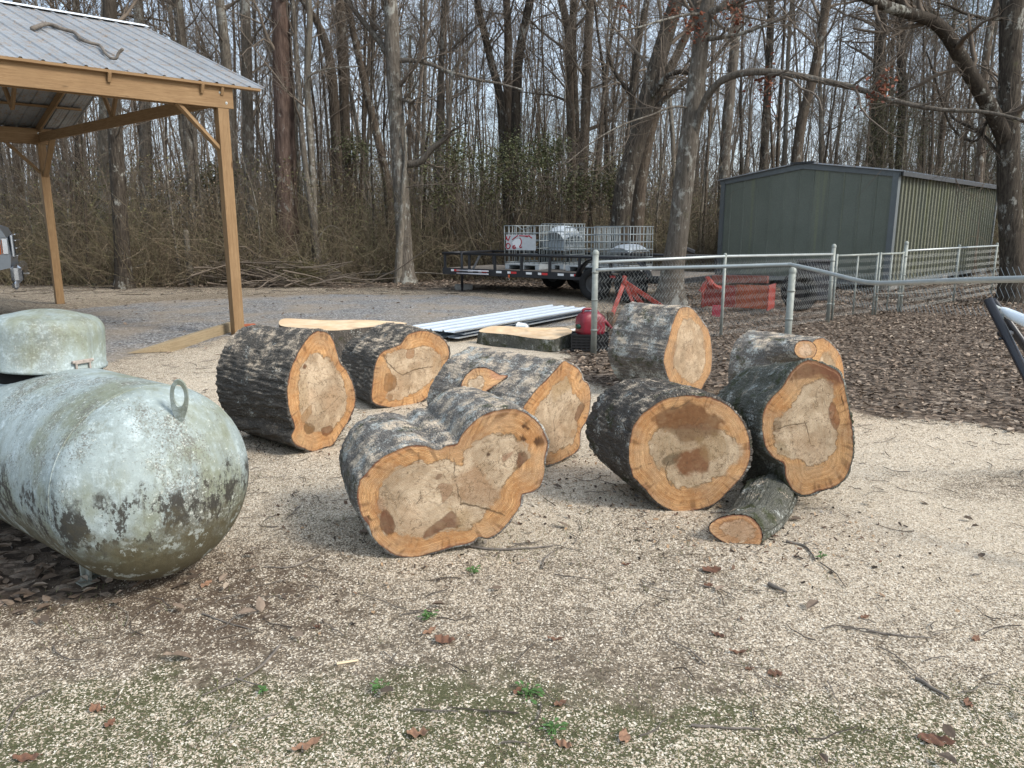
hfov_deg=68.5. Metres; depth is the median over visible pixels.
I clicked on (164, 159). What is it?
sapling
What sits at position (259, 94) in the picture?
bare tree
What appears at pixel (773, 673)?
fallen leaf
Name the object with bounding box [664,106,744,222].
sapling
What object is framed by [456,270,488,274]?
metal tubes
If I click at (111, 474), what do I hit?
propane tank
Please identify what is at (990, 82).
bare tree
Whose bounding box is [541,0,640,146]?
bare tree
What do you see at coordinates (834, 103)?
bare tree
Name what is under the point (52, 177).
sapling
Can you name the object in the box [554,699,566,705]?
fallen leaf
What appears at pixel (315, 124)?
bare tree
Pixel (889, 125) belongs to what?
tree
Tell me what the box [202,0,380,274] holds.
bare tree
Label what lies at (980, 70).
bare tree
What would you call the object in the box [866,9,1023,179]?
bare tree
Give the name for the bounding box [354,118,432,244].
sapling
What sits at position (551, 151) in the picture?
evergreen shrub
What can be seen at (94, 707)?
fallen leaf
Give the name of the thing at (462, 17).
bare tree
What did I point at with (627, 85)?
bare tree
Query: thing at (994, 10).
bare tree
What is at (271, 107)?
bare tree
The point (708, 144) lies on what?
bare tree
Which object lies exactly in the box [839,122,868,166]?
sapling
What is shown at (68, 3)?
bare tree
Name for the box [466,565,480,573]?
weed sprig
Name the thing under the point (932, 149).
bare tree
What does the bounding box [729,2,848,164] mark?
bare tree
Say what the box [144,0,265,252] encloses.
bare tree
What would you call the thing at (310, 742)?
fallen leaf
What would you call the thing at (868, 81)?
bare tree
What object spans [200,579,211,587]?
fallen leaf
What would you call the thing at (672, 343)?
log
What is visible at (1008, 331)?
hammock stand
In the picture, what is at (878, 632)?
stick
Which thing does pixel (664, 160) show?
sapling
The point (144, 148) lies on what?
bare tree
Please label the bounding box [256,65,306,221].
sapling
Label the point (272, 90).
bare tree
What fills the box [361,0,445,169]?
bare tree
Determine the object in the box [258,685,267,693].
weed sprig
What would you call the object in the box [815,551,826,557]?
weed sprig
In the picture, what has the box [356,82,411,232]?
sapling
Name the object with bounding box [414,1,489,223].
bare tree
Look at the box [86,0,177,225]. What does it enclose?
bare tree
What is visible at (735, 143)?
bare tree
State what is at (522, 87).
bare tree
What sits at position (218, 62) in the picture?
bare tree
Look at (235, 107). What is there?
bare tree
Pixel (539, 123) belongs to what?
pine tree
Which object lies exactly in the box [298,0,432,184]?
bare tree
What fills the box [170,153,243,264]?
evergreen shrub
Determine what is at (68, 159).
sapling
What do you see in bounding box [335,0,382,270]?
bare tree
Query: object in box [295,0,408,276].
bare tree
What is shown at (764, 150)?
bare tree
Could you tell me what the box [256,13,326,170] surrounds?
bare tree
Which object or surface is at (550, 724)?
weed sprig
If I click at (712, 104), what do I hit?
bare tree
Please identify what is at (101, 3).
sapling
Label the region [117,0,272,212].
bare tree
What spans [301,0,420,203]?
bare tree
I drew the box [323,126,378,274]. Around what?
evergreen shrub
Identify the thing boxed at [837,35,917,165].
bare tree
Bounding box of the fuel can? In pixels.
[575,308,611,334]
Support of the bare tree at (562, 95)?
on the ground at (158, 317)
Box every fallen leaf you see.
[12,752,42,761]
[89,702,105,711]
[103,717,114,726]
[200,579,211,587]
[292,734,322,749]
[407,727,428,737]
[422,625,435,633]
[435,634,455,643]
[513,686,521,693]
[547,636,563,640]
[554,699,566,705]
[555,739,572,748]
[619,727,629,742]
[702,565,720,572]
[711,631,725,636]
[729,648,747,653]
[767,669,781,676]
[917,732,956,745]
[963,696,972,706]
[972,634,979,640]
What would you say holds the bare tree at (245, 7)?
on the ground at (158, 317)
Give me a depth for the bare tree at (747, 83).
46.78 m
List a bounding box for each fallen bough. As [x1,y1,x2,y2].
[314,225,346,246]
[336,272,448,277]
[875,290,948,294]
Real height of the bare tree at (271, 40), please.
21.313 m
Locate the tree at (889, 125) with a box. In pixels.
[826,68,956,174]
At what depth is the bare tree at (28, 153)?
37.68 m
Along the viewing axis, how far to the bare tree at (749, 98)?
54.95 m
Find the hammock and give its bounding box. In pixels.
[997,305,1023,326]
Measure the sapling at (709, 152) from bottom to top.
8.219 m
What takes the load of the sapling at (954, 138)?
on the ground at (158, 317)
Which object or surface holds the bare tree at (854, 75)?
on the ground at (158, 317)
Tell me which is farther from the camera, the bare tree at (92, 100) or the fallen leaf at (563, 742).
the bare tree at (92, 100)
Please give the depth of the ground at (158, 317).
3.06 m
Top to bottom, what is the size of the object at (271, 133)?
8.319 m
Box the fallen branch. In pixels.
[30,21,123,59]
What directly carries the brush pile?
on the ground at (158, 317)
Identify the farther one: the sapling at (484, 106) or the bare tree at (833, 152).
the bare tree at (833, 152)
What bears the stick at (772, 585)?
on the ground at (158, 317)
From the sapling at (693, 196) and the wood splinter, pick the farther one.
the sapling at (693, 196)
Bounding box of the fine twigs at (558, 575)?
[0,357,1023,767]
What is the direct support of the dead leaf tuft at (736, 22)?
hanging from the bare tree at (696, 102)
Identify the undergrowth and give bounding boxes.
[0,102,1023,294]
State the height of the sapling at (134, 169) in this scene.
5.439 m
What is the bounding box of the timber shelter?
[0,0,267,334]
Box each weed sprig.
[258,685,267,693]
[370,678,390,692]
[418,609,438,619]
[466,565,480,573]
[515,680,544,703]
[539,717,568,737]
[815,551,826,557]
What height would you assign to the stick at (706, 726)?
0.009 m
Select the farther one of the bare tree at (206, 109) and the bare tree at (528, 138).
the bare tree at (206, 109)
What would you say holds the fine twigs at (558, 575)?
on the ground at (158, 317)
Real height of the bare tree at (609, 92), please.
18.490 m
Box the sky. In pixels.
[5,0,1023,220]
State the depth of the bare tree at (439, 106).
26.32 m
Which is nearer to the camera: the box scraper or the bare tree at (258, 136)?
the box scraper
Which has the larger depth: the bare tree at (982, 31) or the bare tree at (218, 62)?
the bare tree at (218, 62)
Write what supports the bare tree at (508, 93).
on the ground at (158, 317)
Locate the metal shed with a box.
[717,161,996,290]
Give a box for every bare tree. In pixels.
[0,0,99,233]
[0,0,184,246]
[0,142,25,201]
[0,142,37,214]
[0,145,72,191]
[0,147,57,182]
[3,0,100,255]
[4,0,85,278]
[6,0,100,210]
[6,152,41,206]
[8,0,60,218]
[22,144,54,228]
[23,0,126,240]
[28,1,98,206]
[39,3,137,185]
[45,0,212,271]
[48,0,126,229]
[84,15,133,162]
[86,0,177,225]
[94,0,195,288]
[99,0,237,270]
[116,1,199,236]
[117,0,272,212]
[117,12,172,186]
[119,1,210,204]
[120,0,200,226]
[121,0,217,273]
[123,0,181,217]
[123,100,181,184]
[125,0,215,203]
[126,0,201,240]
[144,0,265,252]
[145,0,295,225]
[149,1,255,224]
[152,0,264,218]
[159,0,271,195]
[175,17,242,163]
[177,0,210,150]
[182,11,261,218]
[185,0,268,163]
[186,0,306,229]
[187,0,314,200]
[190,0,329,239]
[195,1,269,144]
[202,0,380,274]
[209,0,318,254]
[214,0,335,213]
[215,0,318,229]
[225,0,326,254]
[231,0,317,263]
[231,15,360,218]
[234,0,323,277]
[240,1,338,204]
[240,13,304,184]
[253,24,327,167]
[254,1,354,238]
[254,4,313,172]
[254,4,326,196]
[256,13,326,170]
[265,0,358,246]
[289,0,441,277]
[290,4,352,150]
[291,0,424,235]
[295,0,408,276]
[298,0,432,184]
[300,0,343,274]
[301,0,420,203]
[303,0,434,266]
[305,79,339,203]
[307,0,363,161]
[313,0,412,256]
[314,0,561,283]
[314,11,376,224]
[316,1,445,218]
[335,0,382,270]
[335,1,431,188]
[336,0,542,277]
[347,0,522,265]
[352,117,535,283]
[357,0,473,214]
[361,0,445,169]
[375,0,536,209]
[380,0,460,231]
[398,0,515,214]
[400,0,493,259]
[406,0,492,231]
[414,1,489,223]
[414,2,483,239]
[422,8,461,226]
[430,26,484,232]
[431,1,527,247]
[450,0,554,260]
[451,0,537,169]
[458,0,581,212]
[458,15,531,242]
[465,0,511,225]
[468,0,579,260]
[472,0,561,192]
[472,1,531,228]
[484,0,559,218]
[489,9,565,218]
[490,1,565,197]
[502,0,622,228]
[508,0,612,259]
[514,0,579,193]
[522,0,617,207]
[522,0,1023,305]
[529,2,624,174]
[530,0,607,187]
[533,0,620,223]
[534,0,652,251]
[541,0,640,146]
[545,0,648,215]
[550,4,631,225]
[551,2,649,214]
[553,0,676,259]
[557,0,665,217]
[558,0,686,132]
[558,0,687,211]
[559,0,597,162]
[577,0,778,184]
[579,0,681,224]
[589,0,767,286]
[600,4,679,219]
[604,0,678,160]
[604,3,653,151]
[611,0,658,157]
[615,0,665,170]
[620,0,686,235]
[628,0,785,264]
[634,0,778,269]
[647,1,721,190]
[675,3,760,269]
[681,1,781,175]
[695,0,753,207]
[697,0,743,208]
[704,1,776,171]
[706,2,780,174]
[710,0,859,167]
[718,1,797,173]
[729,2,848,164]
[734,0,828,172]
[734,5,775,169]
[743,2,838,170]
[744,0,841,165]
[746,0,869,161]
[756,0,823,170]
[757,0,836,160]
[773,8,868,164]
[774,0,889,165]
[783,2,887,163]
[785,0,968,170]
[787,0,869,162]
[793,2,872,163]
[796,0,860,164]
[798,0,1023,304]
[807,0,926,167]
[826,3,941,160]
[828,0,961,168]
[829,6,925,165]
[832,0,936,169]
[835,10,873,165]
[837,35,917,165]
[848,59,872,150]
[849,0,951,165]
[856,3,990,173]
[865,16,940,166]
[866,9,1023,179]
[868,32,951,169]
[887,8,952,167]
[888,3,959,153]
[891,1,978,169]
[894,36,939,160]
[906,0,1023,184]
[907,0,962,171]
[908,0,979,170]
[909,0,1023,276]
[911,2,1023,179]
[916,0,1023,176]
[916,3,997,166]
[920,0,1023,183]
[925,0,996,174]
[940,40,1023,222]
[943,30,1023,181]
[944,12,1023,174]
[946,0,1022,183]
[950,29,1023,175]
[963,0,998,184]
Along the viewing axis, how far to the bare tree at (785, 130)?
30.87 m
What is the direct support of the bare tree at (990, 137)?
on the ground at (158, 317)
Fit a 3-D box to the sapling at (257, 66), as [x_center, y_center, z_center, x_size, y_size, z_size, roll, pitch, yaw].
[-6.998,-6.474,21.203,2.608,7.239,2.596,-5,13,-23]
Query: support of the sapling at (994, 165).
on the ground at (158, 317)
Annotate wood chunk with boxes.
[476,326,571,351]
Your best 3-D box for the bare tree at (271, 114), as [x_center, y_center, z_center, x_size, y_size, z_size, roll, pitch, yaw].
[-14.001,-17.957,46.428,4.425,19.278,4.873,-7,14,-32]
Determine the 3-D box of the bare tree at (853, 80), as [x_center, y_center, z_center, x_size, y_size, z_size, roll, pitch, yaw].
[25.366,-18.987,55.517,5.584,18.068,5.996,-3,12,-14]
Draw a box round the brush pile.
[158,233,426,291]
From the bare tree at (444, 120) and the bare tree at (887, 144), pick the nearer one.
the bare tree at (887, 144)
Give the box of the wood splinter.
[337,659,357,664]
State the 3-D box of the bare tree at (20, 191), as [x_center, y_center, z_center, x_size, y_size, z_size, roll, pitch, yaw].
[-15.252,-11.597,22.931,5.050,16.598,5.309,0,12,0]
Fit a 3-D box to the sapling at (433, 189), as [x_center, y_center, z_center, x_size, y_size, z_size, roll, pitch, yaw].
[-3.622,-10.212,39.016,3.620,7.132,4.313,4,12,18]
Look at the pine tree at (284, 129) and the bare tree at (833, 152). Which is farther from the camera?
the bare tree at (833, 152)
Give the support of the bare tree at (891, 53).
on the ground at (158, 317)
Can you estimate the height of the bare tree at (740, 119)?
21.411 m
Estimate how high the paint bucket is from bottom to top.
0.116 m
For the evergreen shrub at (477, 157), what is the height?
4.207 m
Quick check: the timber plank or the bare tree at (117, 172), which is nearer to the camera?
the timber plank
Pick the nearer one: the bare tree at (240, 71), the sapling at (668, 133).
the sapling at (668, 133)
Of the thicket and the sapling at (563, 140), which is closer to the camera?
the sapling at (563, 140)
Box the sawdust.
[0,350,1023,767]
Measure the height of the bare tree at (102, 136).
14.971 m
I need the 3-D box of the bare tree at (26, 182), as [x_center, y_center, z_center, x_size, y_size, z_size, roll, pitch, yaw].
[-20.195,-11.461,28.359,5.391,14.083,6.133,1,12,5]
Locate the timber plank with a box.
[129,322,230,352]
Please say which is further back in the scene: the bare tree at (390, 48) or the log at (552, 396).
the bare tree at (390, 48)
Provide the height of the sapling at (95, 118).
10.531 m
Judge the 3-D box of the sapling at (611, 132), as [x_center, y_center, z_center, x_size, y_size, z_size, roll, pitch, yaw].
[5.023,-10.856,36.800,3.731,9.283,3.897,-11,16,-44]
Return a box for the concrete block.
[455,284,472,289]
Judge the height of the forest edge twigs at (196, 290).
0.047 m
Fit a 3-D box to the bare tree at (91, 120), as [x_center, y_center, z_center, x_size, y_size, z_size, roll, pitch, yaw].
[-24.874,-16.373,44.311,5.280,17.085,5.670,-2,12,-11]
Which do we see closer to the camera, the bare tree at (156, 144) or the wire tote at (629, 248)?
the wire tote at (629, 248)
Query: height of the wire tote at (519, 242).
1.030 m
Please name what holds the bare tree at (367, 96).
on the ground at (158, 317)
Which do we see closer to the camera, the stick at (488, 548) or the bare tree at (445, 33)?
the stick at (488, 548)
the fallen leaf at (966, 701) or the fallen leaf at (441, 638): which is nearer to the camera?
the fallen leaf at (966, 701)
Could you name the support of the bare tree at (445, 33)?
on the ground at (158, 317)
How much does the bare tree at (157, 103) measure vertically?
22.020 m
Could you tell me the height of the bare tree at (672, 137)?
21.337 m
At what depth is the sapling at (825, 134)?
32.70 m
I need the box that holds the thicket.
[0,107,1023,251]
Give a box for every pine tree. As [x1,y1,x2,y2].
[207,0,300,277]
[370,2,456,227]
[486,80,580,235]
[591,71,704,162]
[783,54,896,164]
[835,77,977,176]
[886,0,998,175]
[933,106,1023,242]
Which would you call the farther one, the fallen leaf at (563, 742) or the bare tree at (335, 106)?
the bare tree at (335, 106)
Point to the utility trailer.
(580, 279)
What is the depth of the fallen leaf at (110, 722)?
2.39 m
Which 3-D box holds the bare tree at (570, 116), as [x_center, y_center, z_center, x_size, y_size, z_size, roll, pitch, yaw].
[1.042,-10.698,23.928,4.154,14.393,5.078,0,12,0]
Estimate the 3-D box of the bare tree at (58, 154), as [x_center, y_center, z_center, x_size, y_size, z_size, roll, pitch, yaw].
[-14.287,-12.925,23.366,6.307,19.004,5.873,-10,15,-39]
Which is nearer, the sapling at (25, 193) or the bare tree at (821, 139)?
the sapling at (25, 193)
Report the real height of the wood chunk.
0.233 m
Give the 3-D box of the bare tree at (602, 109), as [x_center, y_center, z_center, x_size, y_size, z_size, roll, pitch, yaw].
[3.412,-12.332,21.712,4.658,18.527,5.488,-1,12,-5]
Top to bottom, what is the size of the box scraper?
0.685 m
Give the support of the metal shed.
on the ground at (158, 317)
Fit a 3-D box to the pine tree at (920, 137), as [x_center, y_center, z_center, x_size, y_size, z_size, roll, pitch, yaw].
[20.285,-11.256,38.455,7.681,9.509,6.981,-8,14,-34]
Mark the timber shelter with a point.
(54, 82)
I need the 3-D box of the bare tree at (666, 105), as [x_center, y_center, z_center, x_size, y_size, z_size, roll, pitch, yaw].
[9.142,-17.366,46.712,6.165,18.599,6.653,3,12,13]
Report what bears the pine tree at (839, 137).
on the ground at (158, 317)
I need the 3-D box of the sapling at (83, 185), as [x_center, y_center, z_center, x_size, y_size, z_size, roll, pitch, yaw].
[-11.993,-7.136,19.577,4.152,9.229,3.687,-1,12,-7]
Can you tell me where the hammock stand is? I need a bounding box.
[983,297,1023,381]
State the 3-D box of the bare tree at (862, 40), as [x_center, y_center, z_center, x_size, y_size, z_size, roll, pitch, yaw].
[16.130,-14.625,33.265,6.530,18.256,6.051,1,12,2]
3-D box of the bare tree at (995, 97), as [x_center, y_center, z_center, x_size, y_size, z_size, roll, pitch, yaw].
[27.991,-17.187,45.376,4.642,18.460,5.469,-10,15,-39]
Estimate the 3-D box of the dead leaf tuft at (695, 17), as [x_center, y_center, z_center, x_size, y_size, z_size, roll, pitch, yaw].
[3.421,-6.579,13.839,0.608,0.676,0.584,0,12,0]
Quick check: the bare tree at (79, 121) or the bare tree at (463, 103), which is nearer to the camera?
the bare tree at (79, 121)
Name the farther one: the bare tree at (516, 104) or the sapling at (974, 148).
the sapling at (974, 148)
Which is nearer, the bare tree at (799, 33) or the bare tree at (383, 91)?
the bare tree at (799, 33)
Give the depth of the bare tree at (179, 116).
25.65 m
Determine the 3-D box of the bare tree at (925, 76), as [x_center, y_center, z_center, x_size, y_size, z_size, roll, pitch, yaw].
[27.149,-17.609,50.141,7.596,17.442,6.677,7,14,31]
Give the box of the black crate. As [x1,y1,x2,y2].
[571,331,608,351]
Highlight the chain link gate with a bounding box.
[831,251,904,319]
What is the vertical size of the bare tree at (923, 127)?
17.048 m
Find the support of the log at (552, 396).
on the ground at (158, 317)
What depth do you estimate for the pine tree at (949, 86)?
33.80 m
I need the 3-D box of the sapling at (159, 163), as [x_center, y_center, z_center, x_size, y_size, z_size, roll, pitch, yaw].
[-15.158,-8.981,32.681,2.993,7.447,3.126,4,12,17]
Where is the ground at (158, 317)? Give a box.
[0,237,1023,767]
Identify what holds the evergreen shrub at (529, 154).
on the ground at (158, 317)
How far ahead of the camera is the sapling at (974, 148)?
35.13 m
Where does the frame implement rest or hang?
on the ground at (158, 317)
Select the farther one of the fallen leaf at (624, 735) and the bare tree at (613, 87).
the bare tree at (613, 87)
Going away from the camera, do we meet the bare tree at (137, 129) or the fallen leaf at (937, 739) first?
the fallen leaf at (937, 739)
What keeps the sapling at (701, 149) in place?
on the ground at (158, 317)
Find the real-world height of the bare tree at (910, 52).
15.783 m
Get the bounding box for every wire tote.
[504,225,563,269]
[541,224,584,269]
[565,227,621,271]
[594,226,653,272]
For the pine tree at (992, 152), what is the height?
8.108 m
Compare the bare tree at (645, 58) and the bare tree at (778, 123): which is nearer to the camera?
the bare tree at (778, 123)
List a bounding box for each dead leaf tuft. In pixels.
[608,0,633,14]
[662,1,683,31]
[681,8,717,48]
[720,0,753,36]
[742,52,786,116]
[851,65,897,116]
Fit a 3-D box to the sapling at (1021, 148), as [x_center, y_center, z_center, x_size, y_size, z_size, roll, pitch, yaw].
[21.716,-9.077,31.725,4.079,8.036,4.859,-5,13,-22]
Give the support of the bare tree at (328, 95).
on the ground at (158, 317)
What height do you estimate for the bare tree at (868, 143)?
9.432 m
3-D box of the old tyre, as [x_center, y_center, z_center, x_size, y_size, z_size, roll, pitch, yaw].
[5.446,-1.765,14.264,0.769,0.761,0.298,-5,13,-21]
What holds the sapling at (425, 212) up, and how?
on the ground at (158, 317)
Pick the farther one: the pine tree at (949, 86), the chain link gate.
the pine tree at (949, 86)
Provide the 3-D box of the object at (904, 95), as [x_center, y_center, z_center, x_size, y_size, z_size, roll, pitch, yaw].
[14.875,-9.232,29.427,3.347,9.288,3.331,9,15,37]
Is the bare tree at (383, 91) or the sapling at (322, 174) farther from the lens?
the bare tree at (383, 91)
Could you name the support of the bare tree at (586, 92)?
on the ground at (158, 317)
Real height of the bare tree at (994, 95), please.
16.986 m
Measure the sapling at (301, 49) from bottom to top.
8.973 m
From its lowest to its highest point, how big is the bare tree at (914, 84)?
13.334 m
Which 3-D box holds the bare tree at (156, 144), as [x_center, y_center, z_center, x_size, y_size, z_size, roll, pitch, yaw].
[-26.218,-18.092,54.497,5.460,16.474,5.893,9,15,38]
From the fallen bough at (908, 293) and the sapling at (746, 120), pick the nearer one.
the fallen bough at (908, 293)
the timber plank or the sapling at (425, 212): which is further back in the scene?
the sapling at (425, 212)
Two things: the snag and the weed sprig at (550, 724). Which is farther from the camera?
the snag
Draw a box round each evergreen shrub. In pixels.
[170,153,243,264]
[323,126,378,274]
[412,137,558,277]
[415,137,589,279]
[418,111,479,276]
[486,124,570,261]
[529,123,577,259]
[561,142,623,247]
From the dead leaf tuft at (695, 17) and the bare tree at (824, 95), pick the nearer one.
the dead leaf tuft at (695, 17)
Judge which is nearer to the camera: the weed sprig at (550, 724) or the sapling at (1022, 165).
the weed sprig at (550, 724)
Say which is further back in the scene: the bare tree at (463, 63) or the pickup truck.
the bare tree at (463, 63)
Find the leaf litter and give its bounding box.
[0,268,1023,765]
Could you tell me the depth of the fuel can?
9.56 m
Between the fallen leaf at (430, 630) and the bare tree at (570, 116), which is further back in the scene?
the bare tree at (570, 116)
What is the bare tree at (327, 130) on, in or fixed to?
on the ground at (158, 317)
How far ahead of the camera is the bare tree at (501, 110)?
25.38 m
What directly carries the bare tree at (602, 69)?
on the ground at (158, 317)
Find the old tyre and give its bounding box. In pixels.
[781,271,816,310]
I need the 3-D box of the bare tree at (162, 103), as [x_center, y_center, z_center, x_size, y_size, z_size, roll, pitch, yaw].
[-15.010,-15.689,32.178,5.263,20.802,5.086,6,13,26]
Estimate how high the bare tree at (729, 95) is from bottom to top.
14.961 m
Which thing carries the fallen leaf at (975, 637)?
on the ground at (158, 317)
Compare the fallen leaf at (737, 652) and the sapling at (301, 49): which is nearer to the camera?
the fallen leaf at (737, 652)
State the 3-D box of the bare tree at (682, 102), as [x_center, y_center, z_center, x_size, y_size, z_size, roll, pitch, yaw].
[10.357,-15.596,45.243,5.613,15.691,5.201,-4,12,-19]
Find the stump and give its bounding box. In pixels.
[279,318,406,358]
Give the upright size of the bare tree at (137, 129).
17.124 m
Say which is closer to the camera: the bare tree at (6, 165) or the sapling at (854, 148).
the sapling at (854, 148)
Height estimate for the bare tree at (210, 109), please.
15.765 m
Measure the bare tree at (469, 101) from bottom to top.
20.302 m
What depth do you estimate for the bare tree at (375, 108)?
27.05 m
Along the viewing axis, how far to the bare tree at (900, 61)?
28.24 m
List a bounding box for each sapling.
[0,142,36,174]
[0,143,56,282]
[1,0,134,281]
[1,146,57,218]
[2,144,93,241]
[7,145,60,228]
[10,100,108,260]
[11,0,133,285]
[39,117,95,214]
[51,110,131,196]
[52,98,129,227]
[54,105,96,227]
[57,0,166,220]
[64,0,205,216]
[73,99,139,211]
[120,3,233,284]
[124,106,185,234]
[124,130,163,240]
[132,140,187,227]
[174,96,299,265]
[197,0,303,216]
[208,19,313,234]
[247,1,354,272]
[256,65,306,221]
[295,76,359,251]
[299,95,385,227]
[314,144,331,212]
[329,57,413,242]
[353,76,422,202]
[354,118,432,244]
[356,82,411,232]
[360,129,393,225]
[375,0,486,275]
[375,120,420,225]
[418,120,467,224]
[422,0,521,263]
[429,5,527,236]
[432,0,502,229]
[476,98,553,232]
[493,103,542,227]
[511,0,612,259]
[514,14,566,229]
[591,74,638,191]
[612,79,709,232]
[621,52,702,253]
[631,0,744,264]
[654,2,772,253]
[654,132,714,246]
[655,67,722,215]
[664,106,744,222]
[666,122,733,235]
[668,75,741,216]
[721,109,759,174]
[725,103,787,173]
[731,80,761,173]
[772,86,862,164]
[785,102,833,161]
[823,126,879,166]
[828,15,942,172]
[835,127,865,165]
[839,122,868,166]
[842,130,892,164]
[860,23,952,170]
[904,35,974,175]
[905,95,957,178]
[919,60,996,177]
[950,92,1023,184]
[966,61,1023,183]
[973,87,1023,215]
[1020,92,1023,198]
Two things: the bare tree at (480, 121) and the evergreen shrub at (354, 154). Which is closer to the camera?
the evergreen shrub at (354, 154)
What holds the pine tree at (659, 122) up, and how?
on the ground at (158, 317)
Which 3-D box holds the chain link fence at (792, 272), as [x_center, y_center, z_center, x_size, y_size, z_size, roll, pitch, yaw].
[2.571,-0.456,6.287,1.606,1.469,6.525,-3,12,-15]
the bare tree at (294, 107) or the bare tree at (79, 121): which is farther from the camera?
the bare tree at (294, 107)
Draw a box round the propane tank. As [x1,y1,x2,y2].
[0,309,248,586]
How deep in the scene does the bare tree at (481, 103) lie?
39.63 m
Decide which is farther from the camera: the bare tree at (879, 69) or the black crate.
the bare tree at (879, 69)
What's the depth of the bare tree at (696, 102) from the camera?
14.01 m
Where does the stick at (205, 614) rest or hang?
on the ground at (158, 317)
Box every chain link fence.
[590,244,835,355]
[596,258,1023,365]
[897,241,998,311]
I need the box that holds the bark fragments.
[178,378,988,670]
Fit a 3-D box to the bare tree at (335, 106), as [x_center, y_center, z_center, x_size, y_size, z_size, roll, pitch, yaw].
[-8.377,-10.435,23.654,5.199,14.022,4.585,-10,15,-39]
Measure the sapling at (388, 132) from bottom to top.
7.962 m
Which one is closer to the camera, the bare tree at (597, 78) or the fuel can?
the fuel can
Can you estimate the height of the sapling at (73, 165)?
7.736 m
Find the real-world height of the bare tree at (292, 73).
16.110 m
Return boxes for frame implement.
[606,276,662,330]
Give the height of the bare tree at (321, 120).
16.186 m
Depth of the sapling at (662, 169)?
23.02 m
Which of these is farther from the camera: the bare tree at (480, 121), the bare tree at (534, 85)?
the bare tree at (534, 85)
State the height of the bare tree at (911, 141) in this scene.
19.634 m
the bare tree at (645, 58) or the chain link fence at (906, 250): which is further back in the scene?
the bare tree at (645, 58)
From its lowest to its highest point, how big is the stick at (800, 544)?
0.020 m
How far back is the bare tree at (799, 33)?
28.16 m
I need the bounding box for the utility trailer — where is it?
[442,236,717,302]
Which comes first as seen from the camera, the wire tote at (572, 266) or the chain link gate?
the chain link gate
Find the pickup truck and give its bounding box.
[0,225,29,289]
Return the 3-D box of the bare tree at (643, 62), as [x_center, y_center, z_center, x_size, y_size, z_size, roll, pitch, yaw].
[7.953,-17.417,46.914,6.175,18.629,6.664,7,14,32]
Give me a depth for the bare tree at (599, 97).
38.76 m
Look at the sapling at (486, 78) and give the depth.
28.75 m
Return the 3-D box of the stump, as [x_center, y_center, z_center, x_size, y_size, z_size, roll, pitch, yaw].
[-2.273,-0.570,9.403,1.938,0.382,1.004,3,12,13]
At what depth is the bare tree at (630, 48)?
46.10 m
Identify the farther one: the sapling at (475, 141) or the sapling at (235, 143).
the sapling at (475, 141)
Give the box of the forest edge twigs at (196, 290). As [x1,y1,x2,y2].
[0,278,991,295]
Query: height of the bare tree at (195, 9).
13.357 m
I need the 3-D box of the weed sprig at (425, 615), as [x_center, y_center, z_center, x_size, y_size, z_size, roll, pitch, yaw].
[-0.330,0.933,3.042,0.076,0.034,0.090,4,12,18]
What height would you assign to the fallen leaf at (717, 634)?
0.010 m
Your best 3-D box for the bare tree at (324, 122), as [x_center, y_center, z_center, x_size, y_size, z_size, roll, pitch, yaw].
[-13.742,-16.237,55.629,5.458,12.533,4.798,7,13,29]
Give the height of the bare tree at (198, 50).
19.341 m
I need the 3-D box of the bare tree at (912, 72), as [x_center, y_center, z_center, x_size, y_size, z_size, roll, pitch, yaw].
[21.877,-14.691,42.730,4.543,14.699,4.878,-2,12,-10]
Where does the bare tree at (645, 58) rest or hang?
on the ground at (158, 317)
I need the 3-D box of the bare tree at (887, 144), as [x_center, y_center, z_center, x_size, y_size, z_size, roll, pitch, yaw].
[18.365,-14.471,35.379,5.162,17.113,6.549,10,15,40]
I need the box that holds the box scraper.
[698,275,775,316]
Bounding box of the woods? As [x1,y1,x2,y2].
[2,0,1023,242]
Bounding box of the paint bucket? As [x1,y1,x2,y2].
[516,322,528,326]
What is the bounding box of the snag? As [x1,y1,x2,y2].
[183,229,194,284]
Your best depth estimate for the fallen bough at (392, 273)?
21.40 m
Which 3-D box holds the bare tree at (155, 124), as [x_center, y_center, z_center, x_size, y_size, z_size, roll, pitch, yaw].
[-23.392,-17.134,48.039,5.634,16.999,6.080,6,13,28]
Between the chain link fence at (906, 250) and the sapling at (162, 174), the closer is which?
the chain link fence at (906, 250)
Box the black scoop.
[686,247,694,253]
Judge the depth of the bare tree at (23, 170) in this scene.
26.02 m
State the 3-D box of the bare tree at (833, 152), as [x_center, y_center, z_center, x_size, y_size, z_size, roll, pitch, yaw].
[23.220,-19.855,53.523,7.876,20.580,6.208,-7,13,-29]
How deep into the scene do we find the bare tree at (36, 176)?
32.19 m
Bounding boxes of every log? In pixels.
[215,325,356,451]
[339,386,549,556]
[341,322,450,407]
[427,346,590,466]
[585,377,753,510]
[608,301,712,388]
[728,330,844,382]
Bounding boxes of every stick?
[202,613,250,628]
[202,644,281,695]
[264,554,319,567]
[467,545,552,550]
[691,723,761,729]
[767,582,786,592]
[786,540,815,560]
[867,629,931,638]
[915,676,949,698]
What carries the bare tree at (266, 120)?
on the ground at (158, 317)
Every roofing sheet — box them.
[412,304,585,332]
[431,310,586,334]
[436,310,599,338]
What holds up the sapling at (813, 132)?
on the ground at (158, 317)

